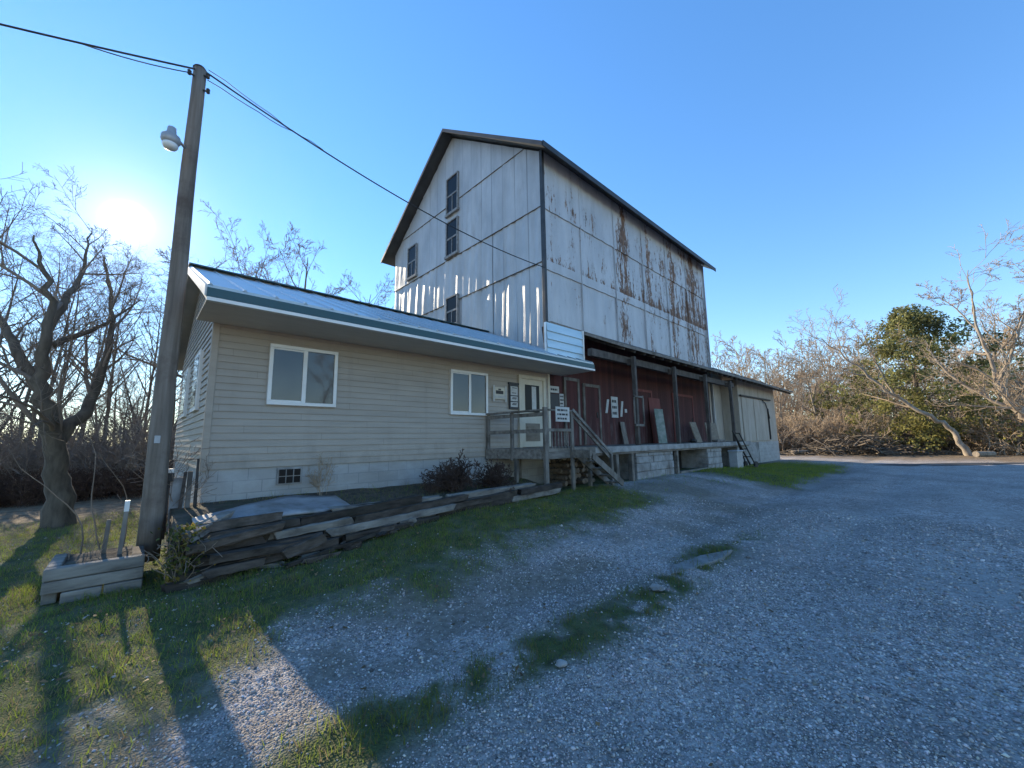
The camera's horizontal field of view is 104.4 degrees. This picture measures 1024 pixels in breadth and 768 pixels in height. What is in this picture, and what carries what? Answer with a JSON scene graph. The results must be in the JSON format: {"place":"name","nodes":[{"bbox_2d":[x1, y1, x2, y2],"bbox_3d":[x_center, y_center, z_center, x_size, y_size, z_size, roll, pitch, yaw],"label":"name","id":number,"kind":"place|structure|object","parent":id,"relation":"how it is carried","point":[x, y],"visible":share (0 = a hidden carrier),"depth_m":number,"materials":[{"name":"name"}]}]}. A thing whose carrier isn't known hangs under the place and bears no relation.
{"place":"outdoors","nodes":[
{"label":"outdoors","id":0,"kind":"place"},
{"bbox_2d":[0,445,1023,767],"bbox_3d":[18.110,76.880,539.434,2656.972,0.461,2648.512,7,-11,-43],"label":"ground","id":1,"kind":"structure","parent":0,"point":[874,485],"depth_m":3.38,"materials":[{"name":"gravel"}]},
{"bbox_2d":[0,226,91,450],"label":"bare tree","id":2,"kind":"object","parent":1,"relation":"on","point":[21,381],"visible":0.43,"depth_m":14.24,"materials":[{"name":"brown plant"}]},
{"bbox_2d":[0,258,94,401],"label":"bare tree","id":3,"kind":"object","parent":1,"relation":"on","point":[2,374],"visible":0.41,"depth_m":12.03,"materials":[{"name":"brown plant"}]},
{"bbox_2d":[0,195,109,396],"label":"bare tree","id":4,"kind":"object","parent":1,"relation":"on","point":[2,338],"visible":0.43,"depth_m":17.37,"materials":[{"name":"brown plant"}]},
{"bbox_2d":[1,207,121,451],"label":"bare tree","id":5,"kind":"object","parent":1,"relation":"on","point":[34,413],"visible":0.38,"depth_m":20.54,"materials":[{"name":"brown plant"}]},
{"bbox_2d":[0,228,132,435],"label":"bare tree","id":6,"kind":"object","parent":1,"relation":"on","point":[29,391],"visible":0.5,"depth_m":17.50,"materials":[{"name":"brown plant"}]},
{"bbox_2d":[0,217,137,406],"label":"bare tree","id":7,"kind":"object","parent":1,"relation":"on","point":[62,391],"visible":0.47,"depth_m":18.81,"materials":[{"name":"brown plant"}]},
{"bbox_2d":[0,227,151,450],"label":"bare tree","id":8,"kind":"object","parent":1,"relation":"on","point":[61,349],"visible":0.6,"depth_m":16.00,"materials":[{"name":"brown plant"}]},
{"bbox_2d":[0,162,167,527],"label":"bare tree","id":9,"kind":"object","parent":1,"relation":"on","point":[55,430],"visible":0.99,"depth_m":8.20,"materials":[{"name":"brown plant"}]},
{"bbox_2d":[70,403,100,549],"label":"sapling","id":10,"kind":"object","parent":1,"relation":"on","point":[92,489],"visible":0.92,"depth_m":5.57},
{"bbox_2d":[0,461,172,507],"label":"brush","id":11,"kind":"object","parent":1,"relation":"on","point":[24,491],"visible":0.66,"depth_m":11.73,"materials":[{"name":"plant"}]},
{"bbox_2d":[0,401,177,493],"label":"brush","id":12,"kind":"object","parent":1,"relation":"on","point":[109,451],"visible":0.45,"depth_m":13.55,"materials":[{"name":"plant"}]},
{"bbox_2d":[0,366,181,449],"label":"wood","id":13,"kind":"object","parent":1,"relation":"on","point":[64,408],"depth_m":38.19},
{"bbox_2d":[16,237,165,443],"bbox_3d":[-27.674,-2.168,26.918,7.305,16.235,7.995,-3,-8,15],"label":"bare tree","id":14,"kind":"object","parent":1,"relation":"on","point":[94,372],"visible":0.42,"depth_m":26.99,"materials":[{"name":"brown plant"}]},
{"bbox_2d":[40,545,144,605],"bbox_3d":[-4.742,2.144,4.550,0.760,0.368,0.878,7,-11,-43],"label":"timber planter","id":15,"kind":"object","parent":1,"relation":"on","point":[75,576],"visible":0.9,"depth_m":4.28,"materials":[{"name":"wood"}]},
{"bbox_2d":[7,445,83,552],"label":"sapling","id":16,"kind":"object","parent":15,"relation":"in","point":[71,509],"visible":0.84,"depth_m":4.79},
{"bbox_2d":[52,517,120,559],"bbox_3d":[-4.900,1.788,4.591,0.562,0.411,0.378,7,-11,-43],"label":"bare shrub","id":17,"kind":"object","parent":15,"relation":"on","point":[88,542],"visible":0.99,"depth_m":4.58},
{"bbox_2d":[101,519,111,552],"bbox_3d":[-4.819,1.868,4.711,0.060,0.502,0.040,7,-11,-43],"label":"stake","id":18,"kind":"object","parent":15,"relation":"in","point":[108,524],"visible":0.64,"depth_m":4.71,"materials":[{"name":"grey wood"}]},
{"bbox_2d":[117,500,129,554],"bbox_3d":[-4.614,1.755,4.715,0.064,0.721,0.045,7,-11,-43],"label":"stake","id":19,"kind":"object","parent":15,"relation":"in","point":[124,524],"visible":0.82,"depth_m":4.71,"materials":[{"name":"grey wood"}]},
{"bbox_2d":[57,364,130,447],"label":"bare tree","id":20,"kind":"object","parent":1,"relation":"on","point":[97,409],"visible":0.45,"depth_m":17.42,"materials":[{"name":"brown plant"}]},
{"bbox_2d":[52,324,146,433],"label":"bare tree","id":21,"kind":"object","parent":1,"relation":"on","point":[95,410],"visible":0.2,"depth_m":26.98,"materials":[{"name":"brown plant"}]},
{"bbox_2d":[58,319,155,454],"bbox_3d":[-26.398,0.684,26.439,6.281,10.236,5.186,3,-9,-28],"label":"bare tree","id":22,"kind":"object","parent":1,"relation":"on","point":[126,383],"visible":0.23,"depth_m":26.38,"materials":[{"name":"brown plant"}]},
{"bbox_2d":[68,341,148,434],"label":"bare tree","id":23,"kind":"object","parent":1,"relation":"on","point":[117,395],"visible":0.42,"depth_m":23.25,"materials":[{"name":"brown plant"}]},
{"bbox_2d":[74,354,154,457],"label":"bare tree","id":24,"kind":"object","parent":1,"relation":"on","point":[129,397],"visible":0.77,"depth_m":15.12,"materials":[{"name":"brown plant"}]},
{"bbox_2d":[60,246,169,433],"bbox_3d":[-23.148,-1.318,23.293,6.554,13.310,5.989,-3,-8,18],"label":"bare tree","id":25,"kind":"object","parent":1,"relation":"on","point":[112,373],"visible":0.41,"depth_m":23.24,"materials":[{"name":"brown plant"}]},
{"bbox_2d":[64,343,177,443],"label":"bare tree","id":26,"kind":"object","parent":1,"relation":"on","point":[147,420],"visible":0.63,"depth_m":17.49,"materials":[{"name":"brown plant"}]},
{"bbox_2d":[96,260,178,428],"bbox_3d":[-22.707,-1.074,25.086,6.554,13.310,5.989,-8,-11,42],"label":"bare tree","id":27,"kind":"object","parent":1,"relation":"on","point":[150,386],"visible":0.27,"depth_m":24.80,"materials":[{"name":"brown plant"}]},
{"bbox_2d":[108,332,181,443],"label":"bare tree","id":28,"kind":"object","parent":1,"relation":"on","point":[144,393],"visible":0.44,"depth_m":22.74,"materials":[{"name":"brown plant"}]},
{"bbox_2d":[106,249,194,424],"bbox_3d":[-23.252,-1.556,27.225,7.280,14.785,6.652,1,-8,-10],"label":"bare tree","id":29,"kind":"object","parent":1,"relation":"on","point":[150,327],"visible":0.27,"depth_m":26.63,"materials":[{"name":"brown plant"}]},
{"bbox_2d":[79,232,251,376],"bbox_3d":[-21.746,-2.700,26.828,9.172,16.623,8.406,4,-9,-31],"label":"bare tree","id":30,"kind":"object","parent":1,"relation":"on","point":[164,256],"visible":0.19,"depth_m":27.31,"materials":[{"name":"brown plant"}]},
{"bbox_2d":[136,64,209,561],"bbox_3d":[-4.875,-1.354,5.590,0.288,7.371,0.547,-3,-8,16],"label":"utility pole","id":31,"kind":"object","parent":1,"relation":"on","point":[152,509],"visible":1,"depth_m":5.58,"materials":[{"name":"brown wood"}]},
{"bbox_2d":[0,23,194,72],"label":"service cable","id":32,"kind":"object","parent":31,"relation":"attached to","point":[69,40],"visible":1,"depth_m":5.56,"materials":[{"name":"black rubber"}]},
{"bbox_2d":[207,70,545,267],"bbox_3d":[-1.860,-4.212,9.335,0.056,0.667,8.627,-8,-11,42],"label":"service cable","id":33,"kind":"object","parent":31,"relation":"attached to","point":[311,142],"visible":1,"depth_m":7.31,"materials":[{"name":"black rubber"}]},
{"bbox_2d":[160,574,231,593],"bbox_3d":[-3.548,2.248,4.484,0.642,0.127,0.063,5,-10,-38],"label":"timber fragment","id":34,"kind":"object","parent":1,"relation":"on","point":[171,587],"visible":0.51,"depth_m":4.40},
{"bbox_2d":[149,220,293,339],"bbox_3d":[-21.033,-3.254,31.549,10.420,18.885,9.549,-5,-9,30],"label":"bare tree","id":35,"kind":"object","parent":1,"relation":"on","point":[278,257],"visible":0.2,"depth_m":31.94,"materials":[{"name":"brown plant"}]},
{"bbox_2d":[200,199,309,285],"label":"bare tree","id":36,"kind":"object","parent":1,"relation":"on","point":[240,261],"visible":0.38,"depth_m":24.62,"materials":[{"name":"brown plant"}]},
{"bbox_2d":[246,222,352,296],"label":"bare tree","id":37,"kind":"object","parent":1,"relation":"on","point":[303,258],"visible":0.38,"depth_m":32.48,"materials":[{"name":"brown plant"}]},
{"bbox_2d":[282,548,334,568],"bbox_3d":[-2.630,2.257,5.158,0.063,0.126,0.671,-7,-10,37],"label":"timber fragment","id":38,"kind":"object","parent":1,"relation":"on","point":[298,561],"visible":0.9,"depth_m":5.14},
{"bbox_2d":[301,551,341,563],"bbox_3d":[-2.507,2.292,5.239,0.081,0.093,0.542,-6,-10,33],"label":"timber fragment","id":39,"kind":"object","parent":1,"relation":"on","point":[315,559],"visible":0.91,"depth_m":5.17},
{"bbox_2d":[164,477,558,580],"bbox_3d":[-1.980,2.376,7.527,6.850,0.839,1.680,7,-11,-43],"label":"soil bed","id":40,"kind":"object","parent":1,"relation":"on","point":[183,516],"visible":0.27,"depth_m":6.82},
{"bbox_2d":[116,435,216,532],"bbox_3d":[-5.043,1.433,5.887,1.234,1.505,1.636,7,-11,-43],"label":"bare shrub","id":41,"kind":"object","parent":40,"relation":"on","point":[174,464],"visible":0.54,"depth_m":5.82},
{"bbox_2d":[162,468,174,539],"bbox_3d":[-4.837,1.676,5.564,0.110,0.960,0.100,7,-11,-43],"label":"meter pedestal","id":42,"kind":"object","parent":40,"relation":"on","point":[170,476],"visible":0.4,"depth_m":5.57,"materials":[{"name":"metal"}]},
{"bbox_2d":[166,477,184,535],"bbox_3d":[-4.804,1.738,5.690,0.170,0.770,0.258,7,-11,-43],"label":"panel","id":43,"kind":"object","parent":40,"relation":"on","point":[176,488],"visible":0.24,"depth_m":5.72,"materials":[{"name":"metal"}]},
{"bbox_2d":[178,472,187,508],"bbox_3d":[-4.748,1.674,5.704,0.044,0.800,0.263,3,-9,-28],"label":"board","id":44,"kind":"object","parent":40,"relation":"on","point":[182,490],"visible":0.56,"depth_m":5.75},
{"bbox_2d":[173,459,199,506],"bbox_3d":[-4.830,1.587,5.744,0.469,0.987,0.032,7,-11,-43],"label":"steel frame","id":45,"kind":"object","parent":40,"relation":"on","point":[196,486],"visible":0.36,"depth_m":5.88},
{"bbox_2d":[184,471,192,507],"bbox_3d":[-4.745,1.640,5.823,0.062,0.700,0.253,5,-10,-38],"label":"board","id":46,"kind":"object","parent":40,"relation":"on","point":[189,483],"visible":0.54,"depth_m":5.85,"materials":[{"name":"grey wood"}]},
{"bbox_2d":[192,495,349,523],"bbox_3d":[-3.462,1.837,5.865,2.000,0.231,0.957,7,-11,-43],"label":"pale sheet","id":47,"kind":"object","parent":40,"relation":"on","point":[295,505],"visible":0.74,"depth_m":5.84,"materials":[{"name":"plastic"}]},
{"bbox_2d":[305,452,337,495],"bbox_3d":[-3.416,1.616,7.127,0.540,0.777,0.539,7,-11,-43],"label":"dry weed","id":48,"kind":"object","parent":40,"relation":"on","point":[315,481],"visible":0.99,"depth_m":7.08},
{"bbox_2d":[213,476,541,503],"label":"grass","id":49,"kind":"structure","parent":40,"relation":"on","point":[437,493],"depth_m":7.58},
{"bbox_2d":[420,477,444,493],"bbox_3d":[-1.546,1.987,7.785,0.537,0.337,0.465,7,-11,-43],"label":"dry shrub","id":50,"kind":"object","parent":40,"relation":"on","point":[430,485],"visible":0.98,"depth_m":7.72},
{"bbox_2d":[419,449,486,491],"bbox_3d":[-1.169,1.765,8.107,1.446,0.914,1.047,0,-8,-8],"label":"dry shrub","id":51,"kind":"object","parent":40,"relation":"on","point":[452,478],"visible":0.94,"depth_m":8.04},
{"bbox_2d":[472,455,517,492],"bbox_3d":[-0.300,1.946,8.652,0.878,0.791,1.218,7,-11,-43],"label":"dry shrub","id":52,"kind":"object","parent":40,"relation":"on","point":[495,479],"visible":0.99,"depth_m":8.62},
{"bbox_2d":[330,269,394,308],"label":"bare tree","id":53,"kind":"object","parent":1,"relation":"on","point":[387,291],"visible":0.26,"depth_m":38.03,"materials":[{"name":"brown plant"}]},
{"bbox_2d":[169,482,561,580],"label":"retaining wall","id":54,"kind":"structure","parent":1,"relation":"on","point":[242,544],"depth_m":5.41,"materials":[{"name":"wood"}]},
{"bbox_2d":[132,521,221,585],"bbox_3d":[-3.671,1.900,4.388,0.800,0.665,0.797,-2,-8,9],"label":"vine","id":55,"kind":"object","parent":54,"relation":"on","point":[173,566],"visible":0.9,"depth_m":4.42,"materials":[{"name":"green plant"}]},
{"bbox_2d":[173,262,594,502],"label":"office building","id":56,"kind":"structure","parent":1,"relation":"on","point":[282,386],"depth_m":7.76,"materials":[{"name":"beige plastic"}]},
{"bbox_2d":[179,367,191,418],"bbox_3d":[-7.538,0.231,9.180,0.086,1.100,1.000,7,-11,-43],"label":"window","id":57,"kind":"structure","parent":56,"relation":"in","point":[186,380],"depth_m":8.87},
{"bbox_2d":[190,350,204,412],"bbox_3d":[-5.929,-0.029,7.488,0.086,1.100,0.900,7,-11,-43],"label":"window","id":58,"kind":"structure","parent":56,"relation":"in","point":[198,364],"depth_m":7.21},
{"bbox_2d":[266,343,337,407],"bbox_3d":[-3.797,-0.130,7.265,1.150,1.070,0.075,7,-11,-43],"label":"window","id":59,"kind":"structure","parent":56,"relation":"in","point":[297,376],"depth_m":7.22,"materials":[{"name":"glass"}]},
{"bbox_2d":[449,369,487,415],"bbox_3d":[-1.051,0.228,9.820,1.145,1.085,0.075,7,-11,-43],"label":"window","id":60,"kind":"structure","parent":56,"relation":"in","point":[468,391],"depth_m":9.77,"materials":[{"name":"glass"}]},
{"bbox_2d":[492,385,506,401],"bbox_3d":[-0.329,0.255,10.496,0.470,0.420,0.045,7,-11,-43],"label":"wall sign","id":61,"kind":"object","parent":56,"relation":"attached to","point":[499,393],"visible":1,"depth_m":10.48,"materials":[{"name":"white plastic"}]},
{"bbox_2d":[508,382,518,409],"bbox_3d":[0.048,0.323,10.840,0.380,0.730,0.050,7,-11,-43],"label":"notice board","id":62,"kind":"object","parent":56,"relation":"attached to","point":[513,396],"visible":1,"depth_m":10.81,"materials":[{"name":"black"}]},
{"bbox_2d":[522,379,542,446],"bbox_3d":[0.582,0.819,11.294,0.900,1.900,0.050,7,-11,-43],"label":"door","id":63,"kind":"structure","parent":56,"relation":"in","point":[532,390],"depth_m":11.28,"materials":[{"name":"white"}]},
{"bbox_2d":[0,484,768,767],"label":"grass","id":64,"kind":"structure","parent":1,"relation":"on","point":[104,676],"depth_m":3.81,"materials":[{"name":"plant"}]},
{"bbox_2d":[0,483,875,766],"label":"fallen leaves","id":65,"kind":"object","parent":1,"relation":"on","point":[363,666],"visible":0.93,"depth_m":3.56,"materials":[{"name":"brown plant"}]},
{"bbox_2d":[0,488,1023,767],"bbox_3d":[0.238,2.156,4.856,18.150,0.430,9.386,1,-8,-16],"label":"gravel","id":66,"kind":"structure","parent":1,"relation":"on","point":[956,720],"depth_m":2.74,"materials":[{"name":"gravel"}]},
{"bbox_2d":[486,407,623,490],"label":"entrance deck","id":67,"kind":"structure","parent":1,"relation":"on","point":[545,453],"depth_m":9.78,"materials":[{"name":"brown wood"}]},
{"bbox_2d":[555,406,569,421],"bbox_3d":[1.239,0.742,9.732,0.520,0.360,0.024,7,-11,-43],"label":"rail sign","id":68,"kind":"object","parent":67,"relation":"attached to","point":[562,414],"visible":1,"depth_m":9.71,"materials":[{"name":"white plastic"}]},
{"bbox_2d":[381,128,792,479],"bbox_3d":[5.508,-2.682,23.050,25.100,14.965,12.372,7,-11,-43],"label":"grain mill","id":69,"kind":"object","parent":1,"relation":"on","point":[618,281],"visible":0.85,"depth_m":15.40,"materials":[{"name":"metal"}]},
{"bbox_2d":[406,243,417,281],"bbox_3d":[-4.783,-5.822,19.004,0.130,1.660,0.920,7,-11,-43],"label":"window","id":70,"kind":"structure","parent":69,"relation":"in","point":[412,252],"depth_m":18.96,"materials":[{"name":"glass"}]},
{"bbox_2d":[444,215,458,260],"bbox_3d":[-2.515,-6.098,16.607,0.130,1.640,0.940,7,-11,-43],"label":"window","id":71,"kind":"structure","parent":69,"relation":"in","point":[451,234],"depth_m":16.58,"materials":[{"name":"glass"}]},
{"bbox_2d":[444,170,459,218],"bbox_3d":[-2.541,-8.039,16.880,0.130,1.760,0.940,7,-11,-43],"label":"window","id":72,"kind":"structure","parent":69,"relation":"in","point":[452,183],"depth_m":16.86,"materials":[{"name":"glass"}]},
{"bbox_2d":[445,293,459,323],"bbox_3d":[-2.450,-2.948,16.143,0.130,1.310,0.920,7,-11,-43],"label":"window","id":73,"kind":"structure","parent":69,"relation":"in","point":[452,302],"depth_m":16.11,"materials":[{"name":"white paint"}]},
{"bbox_2d":[563,377,581,444],"bbox_3d":[1.958,0.880,12.872,0.800,2.180,0.060,7,-11,-43],"label":"plank door","id":74,"kind":"structure","parent":69,"relation":"in","point":[571,387],"depth_m":12.91,"materials":[{"name":"brown wood"}]},
{"bbox_2d":[582,383,602,444],"bbox_3d":[2.760,1.033,13.612,1.000,2.060,0.060,7,-11,-43],"label":"plank door","id":75,"kind":"structure","parent":69,"relation":"in","point":[591,394],"depth_m":13.62,"materials":[{"name":"brown wood"}]},
{"bbox_2d":[611,396,617,417],"bbox_3d":[3.777,0.853,14.626,0.430,0.770,0.024,7,-11,-43],"label":"wall sign","id":76,"kind":"object","parent":69,"relation":"attached to","point":[614,407],"visible":1,"depth_m":14.60,"materials":[{"name":"metal"}]},
{"bbox_2d":[633,395,644,425],"bbox_3d":[4.021,0.843,12.579,0.600,0.985,0.040,7,-11,-43],"label":"wooden rack","id":77,"kind":"object","parent":69,"relation":"attached to","point":[642,397],"visible":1,"depth_m":12.52,"materials":[{"name":"grey wood"}]},
{"bbox_2d":[632,389,653,442],"bbox_3d":[5.310,1.287,15.997,1.500,2.150,0.060,7,-11,-43],"label":"plank door","id":78,"kind":"structure","parent":69,"relation":"in","point":[646,435],"depth_m":16.07,"materials":[{"name":"wood"}]},
{"bbox_2d":[671,393,694,441],"bbox_3d":[8.041,1.582,18.549,2.200,2.200,0.060,7,-11,-43],"label":"plank door","id":79,"kind":"structure","parent":69,"relation":"in","point":[686,407],"depth_m":18.61,"materials":[{"name":"wood"}]},
{"bbox_2d":[574,441,750,480],"bbox_3d":[6.462,3.082,15.676,13.150,1.475,1.672,7,-11,-43],"label":"loading dock","id":80,"kind":"object","parent":1,"relation":"on","point":[632,462],"visible":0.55,"depth_m":13.56,"materials":[{"name":"concrete"}]},
{"bbox_2d":[648,397,660,442],"bbox_3d":[6.006,1.512,16.509,0.950,1.872,0.169,7,-11,-43],"label":"board","id":81,"kind":"object","parent":80,"relation":"on","point":[653,403],"visible":0.49,"depth_m":16.33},
{"bbox_2d":[654,409,667,442],"bbox_3d":[5.953,1.682,15.919,0.700,1.372,0.149,7,-11,-43],"label":"panel","id":82,"kind":"object","parent":80,"relation":"on","point":[660,426],"visible":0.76,"depth_m":15.89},
{"bbox_2d":[689,422,702,442],"bbox_3d":[7.900,2.071,17.079,0.719,0.872,0.238,7,-11,-43],"label":"board","id":83,"kind":"object","parent":80,"relation":"on","point":[695,431],"visible":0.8,"depth_m":17.03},
{"bbox_2d":[704,423,719,439],"bbox_3d":[9.174,2.212,18.212,1.300,0.872,0.159,7,-11,-43],"label":"board","id":84,"kind":"object","parent":80,"relation":"on","point":[714,432],"visible":0.49,"depth_m":18.33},
{"bbox_2d":[671,550,731,573],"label":"concrete slab","id":85,"kind":"structure","parent":1,"relation":"on","point":[702,559],"depth_m":5.10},
{"bbox_2d":[727,450,743,467],"bbox_3d":[9.813,3.288,17.392,0.780,0.780,0.420,7,-11,-43],"label":"storage bin","id":86,"kind":"object","parent":1,"relation":"on","point":[735,458],"visible":0.84,"depth_m":17.18,"materials":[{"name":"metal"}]},
{"bbox_2d":[712,367,779,463],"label":"end shed","id":87,"kind":"structure","parent":1,"relation":"on","point":[755,417],"depth_m":22.88,"materials":[{"name":"wood"}]},
{"bbox_2d":[741,397,756,440],"bbox_3d":[13.286,1.984,22.293,2.000,2.400,0.045,7,-11,-43],"label":"sliding door","id":88,"kind":"structure","parent":87,"relation":"in","point":[749,427],"depth_m":22.19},
{"bbox_2d":[753,399,769,440],"bbox_3d":[14.998,2.184,23.890,2.500,2.400,0.045,7,-11,-43],"label":"sliding door","id":89,"kind":"structure","parent":87,"relation":"in","point":[760,411],"depth_m":23.76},
{"bbox_2d":[749,350,796,400],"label":"bare tree","id":90,"kind":"object","parent":1,"relation":"on","point":[768,380],"visible":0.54,"depth_m":51.31,"materials":[{"name":"brown plant"}]},
{"bbox_2d":[771,371,820,449],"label":"bare tree","id":91,"kind":"object","parent":1,"relation":"on","point":[779,401],"visible":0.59,"depth_m":42.64,"materials":[{"name":"brown plant"}]},
{"bbox_2d":[781,374,828,423],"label":"bare tree","id":92,"kind":"object","parent":1,"relation":"on","point":[802,398],"visible":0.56,"depth_m":47.06,"materials":[{"name":"brown plant"}]},
{"bbox_2d":[773,344,848,426],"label":"bare tree","id":93,"kind":"object","parent":1,"relation":"on","point":[815,413],"visible":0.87,"depth_m":39.86,"materials":[{"name":"brown plant"}]},
{"bbox_2d":[804,368,878,424],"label":"bare tree","id":94,"kind":"object","parent":1,"relation":"on","point":[838,389],"visible":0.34,"depth_m":45.74,"materials":[{"name":"brown plant"}]},
{"bbox_2d":[822,357,901,423],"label":"bare tree","id":95,"kind":"object","parent":1,"relation":"on","point":[856,390],"visible":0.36,"depth_m":41.90,"materials":[{"name":"brown plant"}]},
{"bbox_2d":[710,328,1023,447],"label":"wood","id":96,"kind":"object","parent":1,"relation":"on","point":[820,360],"visible":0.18,"depth_m":60.90,"materials":[{"name":"plant"}]},
{"bbox_2d":[788,284,972,455],"bbox_3d":[28.339,-1.374,32.428,7.168,14.727,8.996,2,-9,-20],"label":"leaning tree","id":97,"kind":"object","parent":1,"relation":"on","point":[963,447],"visible":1,"depth_m":32.98,"materials":[{"name":"brown plant"}]},
{"bbox_2d":[780,428,1002,456],"bbox_3d":[27.456,4.922,31.704,24.393,2.765,5.658,0,-8,-3],"label":"brush pile","id":98,"kind":"object","parent":1,"relation":"on","point":[848,445],"visible":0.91,"depth_m":31.08,"materials":[{"name":"brown plant"}]},
{"bbox_2d":[775,391,1023,455],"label":"brush","id":99,"kind":"object","parent":1,"relation":"on","point":[795,433],"visible":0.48,"depth_m":35.42,"materials":[{"name":"plant"}]},
{"bbox_2d":[804,303,1023,451],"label":"evergreen tree","id":100,"kind":"object","parent":1,"relation":"on","point":[914,322],"visible":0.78,"depth_m":33.27,"materials":[{"name":"green plant"}]},
{"bbox_2d":[877,462,1023,465],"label":"road","id":101,"kind":"structure","parent":1,"relation":"on","point":[930,464],"depth_m":20.89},
{"bbox_2d":[891,218,1023,419],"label":"bare tree","id":102,"kind":"object","parent":1,"relation":"on","point":[998,380],"visible":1,"depth_m":23.72,"materials":[{"name":"brown plant"}]},
{"bbox_2d":[902,344,1023,449],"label":"bare tree","id":103,"kind":"object","parent":1,"relation":"on","point":[956,377],"visible":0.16,"depth_m":39.55,"materials":[{"name":"brown plant"}]},
{"bbox_2d":[934,295,1022,448],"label":"bare tree","id":104,"kind":"object","parent":1,"relation":"on","point":[996,360],"visible":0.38,"depth_m":34.41,"materials":[{"name":"brown plant"}]},
{"bbox_2d":[939,309,1023,419],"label":"bare tree","id":105,"kind":"object","parent":1,"relation":"on","point":[1017,384],"visible":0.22,"depth_m":37.60,"materials":[{"name":"brown plant"}]},
{"bbox_2d":[972,451,996,456],"bbox_3d":[32.723,4.838,27.514,1.628,0.394,0.391,1,-8,-11],"label":"log","id":106,"kind":"object","parent":1,"relation":"on","point":[982,453],"visible":0.98,"depth_m":27.37,"materials":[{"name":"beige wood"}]},
{"bbox_2d":[950,273,1023,398],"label":"bare tree","id":107,"kind":"object","parent":1,"relation":"on","point":[1017,388],"visible":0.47,"depth_m":31.54,"materials":[{"name":"brown plant"}]},
{"bbox_2d":[0,0,1023,442],"label":"sky","id":108,"kind":"structure","parent":0,"point":[800,149],"materials":[{"name":"blue"}]},
{"bbox_2d":[625,461,851,495],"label":"grass","id":109,"kind":"structure","parent":0,"point":[771,470],"depth_m":16.07,"materials":[{"name":"plant"}]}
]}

